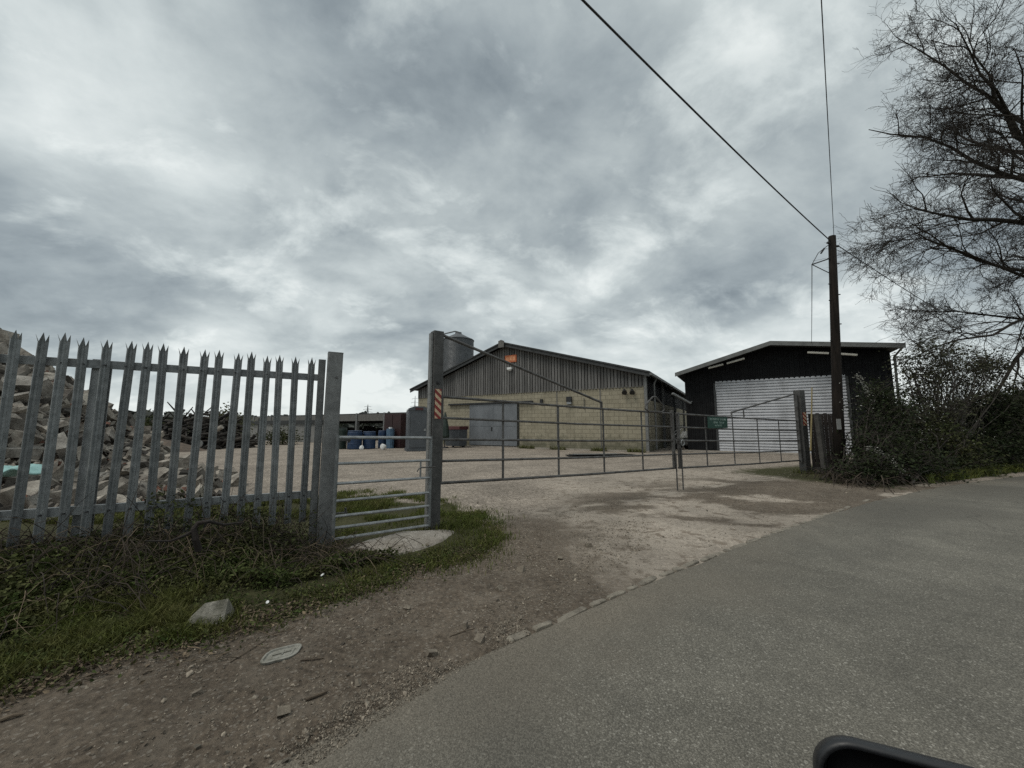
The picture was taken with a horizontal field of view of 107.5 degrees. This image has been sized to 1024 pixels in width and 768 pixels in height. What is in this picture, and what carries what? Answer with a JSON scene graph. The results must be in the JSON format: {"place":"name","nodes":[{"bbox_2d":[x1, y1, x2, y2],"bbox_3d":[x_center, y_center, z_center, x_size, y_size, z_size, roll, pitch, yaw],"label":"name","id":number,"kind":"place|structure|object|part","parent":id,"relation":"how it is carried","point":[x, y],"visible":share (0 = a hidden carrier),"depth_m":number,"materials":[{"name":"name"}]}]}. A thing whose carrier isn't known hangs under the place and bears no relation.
{"place":"outdoors","nodes":[
{"label":"outdoors","id":0,"kind":"place"},
{"bbox_2d":[0,432,1023,767],"bbox_3d":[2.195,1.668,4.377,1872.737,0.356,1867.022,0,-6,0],"label":"ground","id":1,"kind":"structure","parent":0,"point":[60,728],"depth_m":2.90,"materials":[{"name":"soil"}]},
{"bbox_2d":[0,713,23,721],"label":"stick","id":2,"kind":"object","parent":1,"relation":"on","point":[10,716],"visible":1,"depth_m":1.64,"materials":[{"name":"brown wood"}]},
{"bbox_2d":[0,328,238,521],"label":"rubble heap","id":3,"kind":"object","parent":1,"relation":"on","point":[19,408],"visible":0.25,"depth_m":7.62,"materials":[{"name":"stone"}]},
{"bbox_2d":[0,391,29,404],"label":"concrete block","id":4,"kind":"object","parent":3,"relation":"on","point":[23,397],"depth_m":7.65,"materials":[{"name":"grey concrete"}]},
{"bbox_2d":[2,464,41,476],"bbox_3d":[-7.563,1.328,5.787,0.640,0.192,0.400,0,-6,0],"label":"plastic sheet","id":5,"kind":"object","parent":3,"relation":"on","point":[11,471],"visible":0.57,"depth_m":5.72,"materials":[{"name":"teal plastic"}]},
{"bbox_2d":[5,445,43,457],"bbox_3d":[-9.376,1.227,6.991,0.593,0.302,0.746,-3,-7,26],"label":"concrete block","id":6,"kind":"object","parent":3,"relation":"on","point":[12,452],"depth_m":6.92,"materials":[{"name":"grey concrete"}]},
{"bbox_2d":[9,413,40,433],"bbox_3d":[-9.661,0.819,7.383,0.748,0.499,0.466,2,-7,-14],"label":"concrete block","id":7,"kind":"object","parent":3,"relation":"on","point":[17,422],"depth_m":7.22,"materials":[{"name":"grey concrete"}]},
{"bbox_2d":[1,375,52,396],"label":"concrete block","id":8,"kind":"object","parent":3,"relation":"on","point":[23,383],"depth_m":7.97,"materials":[{"name":"grey concrete"}]},
{"bbox_2d":[28,474,40,479],"bbox_3d":[-8.713,1.721,6.910,0.421,0.377,0.521,-2,-7,19],"label":"concrete block","id":9,"kind":"object","parent":3,"relation":"on","point":[37,477],"depth_m":6.75,"materials":[{"name":"grey concrete"}]},
{"bbox_2d":[28,495,52,504],"bbox_3d":[-7.566,1.909,5.864,0.354,0.350,0.448,-2,-7,18],"label":"concrete block","id":10,"kind":"object","parent":3,"relation":"on","point":[33,500],"depth_m":5.86,"materials":[{"name":"grey concrete"}]},
{"bbox_2d":[36,417,68,433],"bbox_3d":[-9.596,0.857,7.712,0.700,0.391,0.520,0,-6,0],"label":"concrete block","id":11,"kind":"object","parent":3,"relation":"on","point":[38,426],"depth_m":7.79,"materials":[{"name":"grey concrete"}]},
{"bbox_2d":[55,432,66,457],"bbox_3d":[-8.964,1.319,7.568,0.408,0.716,0.694,2,-7,-15],"label":"concrete block","id":12,"kind":"object","parent":3,"relation":"on","point":[61,445],"depth_m":7.40,"materials":[{"name":"grey concrete"}]},
{"bbox_2d":[105,429,128,442],"bbox_3d":[-9.255,1.248,8.672,0.392,0.410,0.484,0,-6,0],"label":"concrete block","id":13,"kind":"object","parent":3,"relation":"on","point":[111,434],"depth_m":8.53,"materials":[{"name":"grey concrete"}]},
{"bbox_2d":[123,447,131,452],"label":"concrete block","id":14,"kind":"object","parent":3,"relation":"on","point":[125,449],"depth_m":8.57,"materials":[{"name":"grey concrete"}]},
{"bbox_2d":[0,330,325,547],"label":"palisade fence","id":15,"kind":"object","parent":1,"relation":"on","point":[86,510],"visible":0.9,"depth_m":3.34,"materials":[{"name":"metal"}]},
{"bbox_2d":[161,438,206,451],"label":"concrete block","id":16,"kind":"structure","parent":1,"relation":"on","point":[184,447],"depth_m":19.49,"materials":[{"name":"grey concrete"}]},
{"bbox_2d":[189,688,202,697],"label":"loose stone","id":17,"kind":"object","parent":1,"relation":"on","point":[196,693],"visible":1,"depth_m":1.80,"materials":[{"name":"grey stone"}]},
{"bbox_2d":[151,402,257,448],"bbox_3d":[-19.259,2.764,22.915,7.784,3.310,5.244,0,-6,0],"label":"brush pile","id":18,"kind":"object","parent":1,"relation":"on","point":[187,432],"visible":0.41,"depth_m":22.35,"materials":[{"name":"brown plant"}]},
{"bbox_2d":[217,425,223,431],"bbox_3d":[-16.703,2.561,21.347,0.546,0.463,0.233,0,-6,0],"label":"cut log","id":19,"kind":"object","parent":18,"relation":"in","point":[220,427],"visible":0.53,"depth_m":21.29,"materials":[{"name":"wood"}]},
{"bbox_2d":[188,598,234,626],"bbox_3d":[-1.965,1.515,2.452,0.237,0.188,0.197,2,-7,-16],"label":"stone block","id":20,"kind":"object","parent":1,"relation":"on","point":[223,607],"depth_m":2.42,"materials":[{"name":"grey stone"}]},
{"bbox_2d":[134,411,303,444],"bbox_3d":[-20.906,3.112,26.287,12.247,2.421,3.817,0,-6,0],"label":"scrub bush","id":21,"kind":"object","parent":1,"relation":"on","point":[283,438],"visible":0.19,"depth_m":26.46,"materials":[{"name":"brown plant"}]},
{"bbox_2d":[203,402,257,437],"bbox_3d":[-20.448,2.862,27.139,4.311,3.109,3.568,0,-6,0],"label":"olive bush","id":22,"kind":"object","parent":1,"relation":"on","point":[224,412],"visible":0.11,"depth_m":26.75,"materials":[{"name":"green plant"}]},
{"bbox_2d":[230,640,264,661],"bbox_3d":[-1.521,1.531,2.161,0.037,0.014,0.237,-1,-7,7],"label":"stick","id":23,"kind":"object","parent":1,"relation":"on","point":[246,651],"visible":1,"depth_m":2.13,"materials":[{"name":"brown wood"}]},
{"bbox_2d":[260,643,301,664],"bbox_3d":[-1.293,1.514,2.107,0.196,0.014,0.132,3,-7,-28],"label":"lid","id":24,"kind":"object","parent":1,"relation":"on","point":[279,654],"visible":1,"depth_m":2.10,"materials":[{"name":"grey plastic"}]},
{"bbox_2d":[276,705,290,717],"bbox_3d":[-1.015,1.454,1.668,0.052,0.046,0.051,5,-8,-37],"label":"loose stone","id":25,"kind":"object","parent":1,"relation":"on","point":[281,711],"visible":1,"depth_m":1.66,"materials":[{"name":"grey stone"}]},
{"bbox_2d":[250,418,322,442],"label":"panel wall","id":26,"kind":"structure","parent":1,"relation":"on","point":[300,424],"depth_m":32.28,"materials":[{"name":"metal"}]},
{"bbox_2d":[300,657,322,660],"bbox_3d":[-1.093,1.506,2.057,0.118,0.016,0.020,3,-7,-25],"label":"stick","id":27,"kind":"object","parent":1,"relation":"on","point":[315,658],"visible":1,"depth_m":2.05,"materials":[{"name":"brown wood"}]},
{"bbox_2d":[305,690,327,700],"bbox_3d":[-0.925,1.473,1.779,0.021,0.014,0.097,-6,-9,44],"label":"stick","id":28,"kind":"object","parent":1,"relation":"on","point":[314,696],"visible":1,"depth_m":1.77,"materials":[{"name":"wood"}]},
{"bbox_2d":[237,412,405,435],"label":"cattle shed","id":29,"kind":"structure","parent":1,"relation":"on","point":[357,419],"depth_m":37.81,"materials":[{"name":"metal"}]},
{"bbox_2d":[316,351,350,548],"bbox_3d":[-1.906,0.844,4.048,0.293,2.379,0.172,4,-7,-28],"label":"gate post","id":30,"kind":"object","parent":1,"relation":"on","point":[332,404],"visible":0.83,"depth_m":3.98,"materials":[{"name":"metal"}]},
{"bbox_2d":[331,436,435,541],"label":"pedestrian gate","id":31,"kind":"structure","parent":30,"relation":"attached to","point":[336,500],"depth_m":4.15,"materials":[{"name":"metal"}]},
{"bbox_2d":[338,428,346,448],"bbox_3d":[-9.918,3.127,21.585,0.824,1.200,0.816,0,-6,0],"label":"barrel","id":32,"kind":"object","parent":1,"relation":"on","point":[342,432],"visible":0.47,"depth_m":21.34,"materials":[{"name":"green plastic"}]},
{"bbox_2d":[347,430,361,449],"bbox_3d":[-8.954,3.179,21.378,0.803,1.050,0.795,0,-6,0],"label":"barrel","id":33,"kind":"object","parent":1,"relation":"on","point":[353,444],"visible":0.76,"depth_m":21.06,"materials":[{"name":"blue plastic"}]},
{"bbox_2d":[355,678,360,686],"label":"loose stone","id":34,"kind":"object","parent":1,"relation":"on","point":[357,681],"visible":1,"depth_m":1.86,"materials":[{"name":"grey stone"}]},
{"bbox_2d":[362,431,375,448],"bbox_3d":[-8.279,3.249,21.772,0.721,1.000,0.714,0,-6,0],"label":"barrel","id":35,"kind":"object","parent":1,"relation":"on","point":[368,443],"visible":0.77,"depth_m":21.49,"materials":[{"name":"blue plastic"}]},
{"bbox_2d":[378,430,385,447],"bbox_3d":[-7.820,3.326,22.669,0.515,1.050,0.510,0,-6,0],"label":"barrel","id":36,"kind":"object","parent":1,"relation":"on","point":[381,433],"visible":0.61,"depth_m":22.47,"materials":[{"name":"blue plastic"}]},
{"bbox_2d":[380,444,385,449],"bbox_3d":[-7.107,3.489,20.763,0.368,0.378,0.285,0,-6,0],"label":"white sack","id":37,"kind":"object","parent":1,"relation":"on","point":[382,446],"visible":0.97,"depth_m":20.65,"materials":[{"name":"plastic"}]},
{"bbox_2d":[386,427,393,448],"bbox_3d":[-7.197,3.175,22.183,0.400,1.240,0.400,-1,-7,11],"label":"barrel","id":38,"kind":"object","parent":1,"relation":"on","point":[390,442],"visible":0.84,"depth_m":22.02,"materials":[{"name":"blue plastic"}]},
{"bbox_2d":[384,413,405,447],"bbox_3d":[-6.940,2.861,23.011,1.500,2.050,1.030,-4,-8,31],"label":"shipping container","id":39,"kind":"object","parent":1,"relation":"on","point":[396,423],"visible":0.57,"depth_m":22.41,"materials":[{"name":"brown metal"}]},
{"bbox_3d":[-7.515,2.830,22.774,0.700,1.900,0.028,-4,-8,31],"label":"door","id":40,"kind":"part","parent":39,"relation":"part of","materials":[{"name":"red paint"}]},
{"bbox_3d":[-6.881,2.787,22.396,0.700,1.900,0.028,-4,-8,31],"label":"door","id":41,"kind":"part","parent":39,"relation":"part of","materials":[{"name":"red paint"}]},
{"bbox_2d":[344,529,453,556],"bbox_3d":[-1.169,1.732,4.178,0.678,0.124,1.285,-6,-9,41],"label":"concrete footing","id":42,"kind":"object","parent":1,"relation":"on","point":[430,537],"visible":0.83,"depth_m":4.04,"materials":[{"name":"grey concrete"}]},
{"bbox_2d":[403,604,409,609],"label":"loose stone","id":43,"kind":"object","parent":1,"relation":"on","point":[406,607],"visible":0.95,"depth_m":2.64,"materials":[{"name":"grey stone"}]},
{"bbox_2d":[404,406,426,451],"bbox_3d":[-5.083,2.396,20.151,1.160,2.330,1.185,3,-7,-22],"label":"portable toilet","id":44,"kind":"object","parent":1,"relation":"on","point":[416,420],"visible":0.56,"depth_m":19.63,"materials":[{"name":"grey plastic"}]},
{"bbox_2d":[410,413,426,447],"bbox_3d":[-4.872,2.401,19.624,0.840,1.800,0.058,3,-7,-22],"label":"door","id":45,"kind":"structure","parent":44,"relation":"in","point":[418,420],"depth_m":19.62,"materials":[{"name":"grey plastic"}]},
{"bbox_2d":[426,649,437,656],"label":"loose stone","id":46,"kind":"object","parent":1,"relation":"on","point":[431,652],"visible":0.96,"depth_m":2.09,"materials":[{"name":"beige stone"}]},
{"bbox_2d":[424,330,443,529],"bbox_3d":[-0.980,0.708,4.729,0.168,2.800,0.166,4,-8,-34],"label":"gate post","id":47,"kind":"object","parent":1,"relation":"on","point":[435,385],"visible":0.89,"depth_m":4.72,"materials":[{"name":"metal"}]},
{"bbox_2d":[441,334,677,490],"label":"field gate","id":48,"kind":"structure","parent":47,"relation":"attached to","point":[673,454],"depth_m":5.80,"materials":[{"name":"metal"}]},
{"bbox_2d":[443,412,448,447],"bbox_3d":[-4.011,2.745,22.433,0.560,2.150,0.560,0,-6,0],"label":"folded parasol","id":49,"kind":"object","parent":1,"relation":"on","point":[445,429],"visible":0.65,"depth_m":22.28,"materials":[{"name":"green fabric"}]},
{"bbox_2d":[445,426,468,446],"bbox_3d":[-3.472,3.270,23.301,1.260,1.296,0.950,-4,-8,31],"label":"wheelie bin","id":50,"kind":"object","parent":1,"relation":"on","point":[457,431],"visible":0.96,"depth_m":22.93,"materials":[{"name":"grey plastic"}]},
{"bbox_2d":[443,331,473,370],"bbox_3d":[-5.080,0.088,34.511,3.200,10.159,2.960,0,-6,0],"label":"grain silo","id":51,"kind":"object","parent":1,"relation":"on","point":[455,353],"visible":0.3,"depth_m":33.60,"materials":[{"name":"grey metal"}]},
{"bbox_2d":[462,621,467,628],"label":"loose stone","id":52,"kind":"object","parent":1,"relation":"on","point":[464,624],"visible":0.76,"depth_m":2.38,"materials":[{"name":"beige stone"}]},
{"bbox_2d":[474,632,485,644],"bbox_3d":[-0.191,1.520,2.237,0.055,0.050,0.070,-3,-7,25],"label":"loose stone","id":53,"kind":"object","parent":1,"relation":"on","point":[479,638],"visible":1,"depth_m":2.23,"materials":[{"name":"beige stone"}]},
{"bbox_2d":[495,584,502,590],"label":"loose stone","id":54,"kind":"object","parent":1,"relation":"on","point":[499,587],"visible":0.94,"depth_m":2.95,"materials":[{"name":"grey stone"}]},
{"bbox_2d":[0,444,1023,713],"bbox_3d":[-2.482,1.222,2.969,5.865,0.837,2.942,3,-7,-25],"label":"grass","id":55,"kind":"structure","parent":1,"relation":"on","point":[270,540],"depth_m":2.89,"materials":[{"name":"green plant"}]},
{"bbox_2d":[145,520,242,551],"bbox_3d":[-2.214,1.071,2.641,0.534,0.209,0.089,6,-9,-41],"label":"dead branch","id":56,"kind":"object","parent":55,"relation":"attached to","point":[196,542],"visible":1,"depth_m":2.61,"materials":[{"name":"brown wood"}]},
{"bbox_2d":[505,630,530,643],"bbox_3d":[0.040,1.571,2.279,0.187,0.095,0.068,5,-8,-38],"label":"kerb stone","id":57,"kind":"object","parent":1,"relation":"on","point":[517,637],"visible":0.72,"depth_m":2.27,"materials":[{"name":"stone"}]},
{"bbox_2d":[516,565,524,571],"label":"loose stone","id":58,"kind":"object","parent":1,"relation":"on","point":[521,568],"visible":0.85,"depth_m":3.34,"materials":[{"name":"beige stone"}]},
{"bbox_2d":[532,621,552,631],"bbox_3d":[0.197,1.584,2.401,0.166,0.097,0.051,5,-8,-36],"label":"kerb stone","id":59,"kind":"object","parent":1,"relation":"on","point":[540,626],"visible":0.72,"depth_m":2.39,"materials":[{"name":"stone"}]},
{"bbox_2d":[409,340,687,452],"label":"barn","id":60,"kind":"structure","parent":1,"relation":"on","point":[608,385],"depth_m":21.98,"materials":[{"name":"brick"}]},
{"bbox_2d":[469,404,491,444],"bbox_3d":[-1.988,2.593,23.970,1.786,2.560,0.057,-4,-8,31],"label":"sliding door","id":61,"kind":"structure","parent":60,"relation":"in","point":[477,429],"depth_m":23.95,"materials":[{"name":"grey paint"}]},
{"bbox_2d":[492,403,516,445],"bbox_3d":[-0.461,2.489,23.055,1.788,2.560,0.057,-4,-8,31],"label":"sliding door","id":62,"kind":"structure","parent":60,"relation":"in","point":[510,410],"depth_m":23.00,"materials":[{"name":"grey paint"}]},
{"bbox_2d":[505,354,516,361],"bbox_3d":[-0.081,-1.567,23.293,0.836,0.454,0.025,-4,-8,31],"label":"gable sign","id":63,"kind":"object","parent":60,"relation":"attached to","point":[510,358],"visible":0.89,"depth_m":23.25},
{"bbox_2d":[128,409,1005,427],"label":"distant treeline","id":64,"kind":"object","parent":1,"relation":"on","point":[377,425],"visible":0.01,"depth_m":211.37,"materials":[{"name":"plant"}]},
{"bbox_2d":[557,606,587,622],"bbox_3d":[0.404,1.603,2.552,0.310,0.093,0.057,5,-8,-39],"label":"kerb stone","id":65,"kind":"object","parent":1,"relation":"on","point":[579,610],"visible":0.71,"depth_m":2.56,"materials":[{"name":"stone"}]},
{"bbox_2d":[589,598,606,607],"bbox_3d":[0.628,1.621,2.720,0.176,0.094,0.055,5,-8,-38],"label":"kerb stone","id":66,"kind":"object","parent":1,"relation":"on","point":[595,603],"visible":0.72,"depth_m":2.70,"materials":[{"name":"stone"}]},
{"bbox_2d":[567,453,634,455],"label":"steel sheets","id":67,"kind":"object","parent":1,"relation":"on","point":[595,454],"visible":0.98,"depth_m":16.26,"materials":[{"name":"grey metal"}]},
{"bbox_2d":[606,590,626,599],"bbox_3d":[0.794,1.635,2.850,0.239,0.097,0.053,6,-9,-42],"label":"kerb stone","id":68,"kind":"object","parent":1,"relation":"on","point":[611,596],"visible":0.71,"depth_m":2.83,"materials":[{"name":"stone"}]},
{"bbox_2d":[626,585,637,590],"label":"kerb stone","id":69,"kind":"object","parent":1,"relation":"on","point":[631,588],"visible":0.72,"depth_m":2.97,"materials":[{"name":"stone"}]},
{"bbox_2d":[638,576,656,585],"bbox_3d":[1.127,1.667,3.112,0.256,0.094,0.074,6,-9,-42],"label":"kerb stone","id":70,"kind":"object","parent":1,"relation":"on","point":[648,580],"visible":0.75,"depth_m":3.10,"materials":[{"name":"stone"}]},
{"bbox_2d":[659,570,674,576],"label":"kerb stone","id":71,"kind":"object","parent":1,"relation":"on","point":[666,573],"visible":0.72,"depth_m":3.25,"materials":[{"name":"stone"}]},
{"bbox_2d":[672,567,683,571],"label":"kerb stone","id":72,"kind":"object","parent":1,"relation":"on","point":[675,569],"visible":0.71,"depth_m":3.35,"materials":[{"name":"stone"}]},
{"bbox_2d":[671,425,687,448],"bbox_3d":[9.670,3.007,21.300,1.193,1.375,0.640,0,-6,0],"label":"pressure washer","id":73,"kind":"object","parent":1,"relation":"on","point":[683,435],"visible":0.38,"depth_m":21.11,"materials":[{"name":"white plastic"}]},
{"bbox_2d":[681,560,698,567],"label":"kerb stone","id":74,"kind":"object","parent":1,"relation":"on","point":[690,564],"visible":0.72,"depth_m":3.47,"materials":[{"name":"stone"}]},
{"bbox_2d":[700,553,716,561],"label":"kerb stone","id":75,"kind":"object","parent":1,"relation":"on","point":[708,557],"visible":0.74,"depth_m":3.64,"materials":[{"name":"stone"}]},
{"bbox_2d":[730,543,746,548],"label":"kerb stone","id":76,"kind":"object","parent":1,"relation":"on","point":[738,545],"visible":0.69,"depth_m":4.01,"materials":[{"name":"stone"}]},
{"bbox_2d":[746,538,759,542],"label":"kerb stone","id":77,"kind":"object","parent":1,"relation":"on","point":[752,540],"visible":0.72,"depth_m":4.16,"materials":[{"name":"stone"}]},
{"bbox_2d":[672,341,905,455],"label":"storage shed","id":78,"kind":"structure","parent":1,"relation":"on","point":[761,373],"depth_m":18.31,"materials":[{"name":"metal"}]},
{"bbox_2d":[793,390,810,473],"bbox_3d":[7.981,1.456,10.337,0.260,2.580,0.200,2,-7,-17],"label":"gate post","id":79,"kind":"object","parent":1,"relation":"on","point":[801,427],"visible":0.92,"depth_m":10.29,"materials":[{"name":"wood"}]},
{"bbox_2d":[675,393,800,489],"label":"field gate","id":80,"kind":"structure","parent":79,"relation":"attached to","point":[680,453],"depth_m":8.51,"materials":[{"name":"metal"}]},
{"bbox_2d":[707,416,727,427],"bbox_3d":[4.529,0.847,8.257,0.845,0.254,0.010,4,-8,-34],"label":"sign","id":81,"kind":"object","parent":80,"relation":"attached to","point":[717,422],"visible":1,"depth_m":8.24,"materials":[{"name":"green metal"}]},
{"bbox_2d":[810,387,812,450],"bbox_3d":[7.960,0.921,9.990,0.274,1.679,0.042,2,-7,-15],"label":"marker pole","id":82,"kind":"object","parent":1,"relation":"on","point":[811,419],"visible":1,"depth_m":9.97,"materials":[{"name":"yellow plastic"}]},
{"bbox_2d":[808,413,833,473],"bbox_3d":[8.469,1.631,10.187,0.120,1.680,0.650,3,-7,-23],"label":"timber panel","id":83,"kind":"object","parent":1,"relation":"on","point":[827,426],"visible":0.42,"depth_m":10.18,"materials":[{"name":"wood"}]},
{"bbox_2d":[813,414,828,469],"bbox_3d":[8.161,1.528,9.916,0.160,1.469,0.436,-3,-7,26],"label":"leaning post","id":84,"kind":"object","parent":1,"relation":"on","point":[820,435],"visible":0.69,"depth_m":9.88,"materials":[{"name":"wood"}]},
{"bbox_2d":[811,235,845,470],"bbox_3d":[8.193,-0.651,9.633,0.935,6.622,0.277,1,-7,-9],"label":"telegraph pole","id":85,"kind":"object","parent":1,"relation":"on","point":[838,424],"visible":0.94,"depth_m":9.59,"materials":[{"name":"wood"}]},
{"bbox_2d":[581,0,829,240],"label":"overhead wire","id":86,"kind":"object","parent":85,"relation":"attached to","point":[654,71],"visible":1,"depth_m":5.36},
{"bbox_2d":[812,244,829,263],"bbox_3d":[8.135,-3.436,9.880,0.809,0.736,0.075,2,-7,-14],"label":"overhead wire","id":87,"kind":"object","parent":85,"relation":"attached to","point":[822,250],"visible":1,"depth_m":9.89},
{"bbox_2d":[821,0,833,233],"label":"overhead wire","id":88,"kind":"object","parent":85,"relation":"attached to","point":[826,103],"visible":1,"depth_m":5.68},
{"bbox_2d":[839,246,1016,354],"bbox_3d":[23.357,-2.125,17.854,33.486,1.346,0.021,4,-7,-28],"label":"overhead wire","id":89,"kind":"object","parent":85,"relation":"attached to","point":[903,288],"visible":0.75,"depth_m":11.75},
{"bbox_2d":[793,465,947,493],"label":"twig litter","id":90,"kind":"object","parent":1,"relation":"on","point":[835,477],"visible":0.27,"depth_m":8.19,"materials":[{"name":"plant"}]},
{"bbox_2d":[811,366,978,487],"bbox_3d":[9.026,1.031,9.012,4.137,3.060,2.306,3,-7,-27],"label":"bramble bush","id":91,"kind":"object","parent":1,"relation":"on","point":[886,412],"visible":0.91,"depth_m":8.81,"materials":[{"name":"green plant"}]},
{"bbox_2d":[851,372,869,395],"bbox_3d":[8.667,0.010,9.309,0.362,0.621,0.184,-3,-7,28],"label":"pale spray","id":92,"kind":"object","parent":91,"relation":"attached to","point":[861,377],"visible":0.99,"depth_m":9.30,"materials":[{"name":"grey plant"}]},
{"bbox_2d":[864,446,909,475],"bbox_3d":[8.240,1.681,8.274,0.724,0.636,0.224,-2,-7,18],"label":"pale spray","id":93,"kind":"object","parent":91,"relation":"attached to","point":[884,455],"visible":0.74,"depth_m":8.27,"materials":[{"name":"grey plant"}]},
{"bbox_2d":[834,378,985,447],"bbox_3d":[10.411,0.715,9.733,5.106,2.594,1.405,2,-7,-17],"label":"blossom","id":94,"kind":"object","parent":91,"relation":"attached to","point":[927,407],"visible":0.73,"depth_m":9.79,"materials":[{"name":"plant"}]},
{"bbox_2d":[813,0,1023,439],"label":"bare tree","id":95,"kind":"object","parent":1,"relation":"on","point":[994,97],"visible":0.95,"depth_m":14.37,"materials":[{"name":"brown plant"}]},
{"bbox_2d":[880,403,1018,477],"bbox_3d":[11.000,1.437,9.878,4.352,2.339,2.604,4,-8,-33],"label":"hedge shrub","id":96,"kind":"object","parent":1,"relation":"on","point":[943,434],"visible":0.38,"depth_m":9.91,"materials":[{"name":"green plant"}]},
{"bbox_2d":[883,327,1023,463],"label":"tall shrub","id":97,"kind":"object","parent":1,"relation":"on","point":[986,367],"visible":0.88,"depth_m":10.94,"materials":[{"name":"green plant"}]},
{"bbox_2d":[917,369,1023,473],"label":"hedge shrub","id":98,"kind":"object","parent":1,"relation":"on","point":[1006,432],"visible":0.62,"depth_m":11.01,"materials":[{"name":"green plant"}]},
{"bbox_2d":[0,0,1023,415],"label":"sky","id":99,"kind":"structure","parent":0,"point":[305,180],"materials":[{"name":"grey"}]},
{"bbox_2d":[265,476,1023,767],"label":"road","id":100,"kind":"structure","parent":0,"point":[897,621],"depth_m":1.98,"materials":[{"name":"grey asphalt"}]},
{"bbox_2d":[812,735,974,767],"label":"mirror","id":101,"kind":"object","parent":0,"point":[838,751],"visible":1,"depth_m":0.49,"materials":[{"name":"plastic"}]}
]}

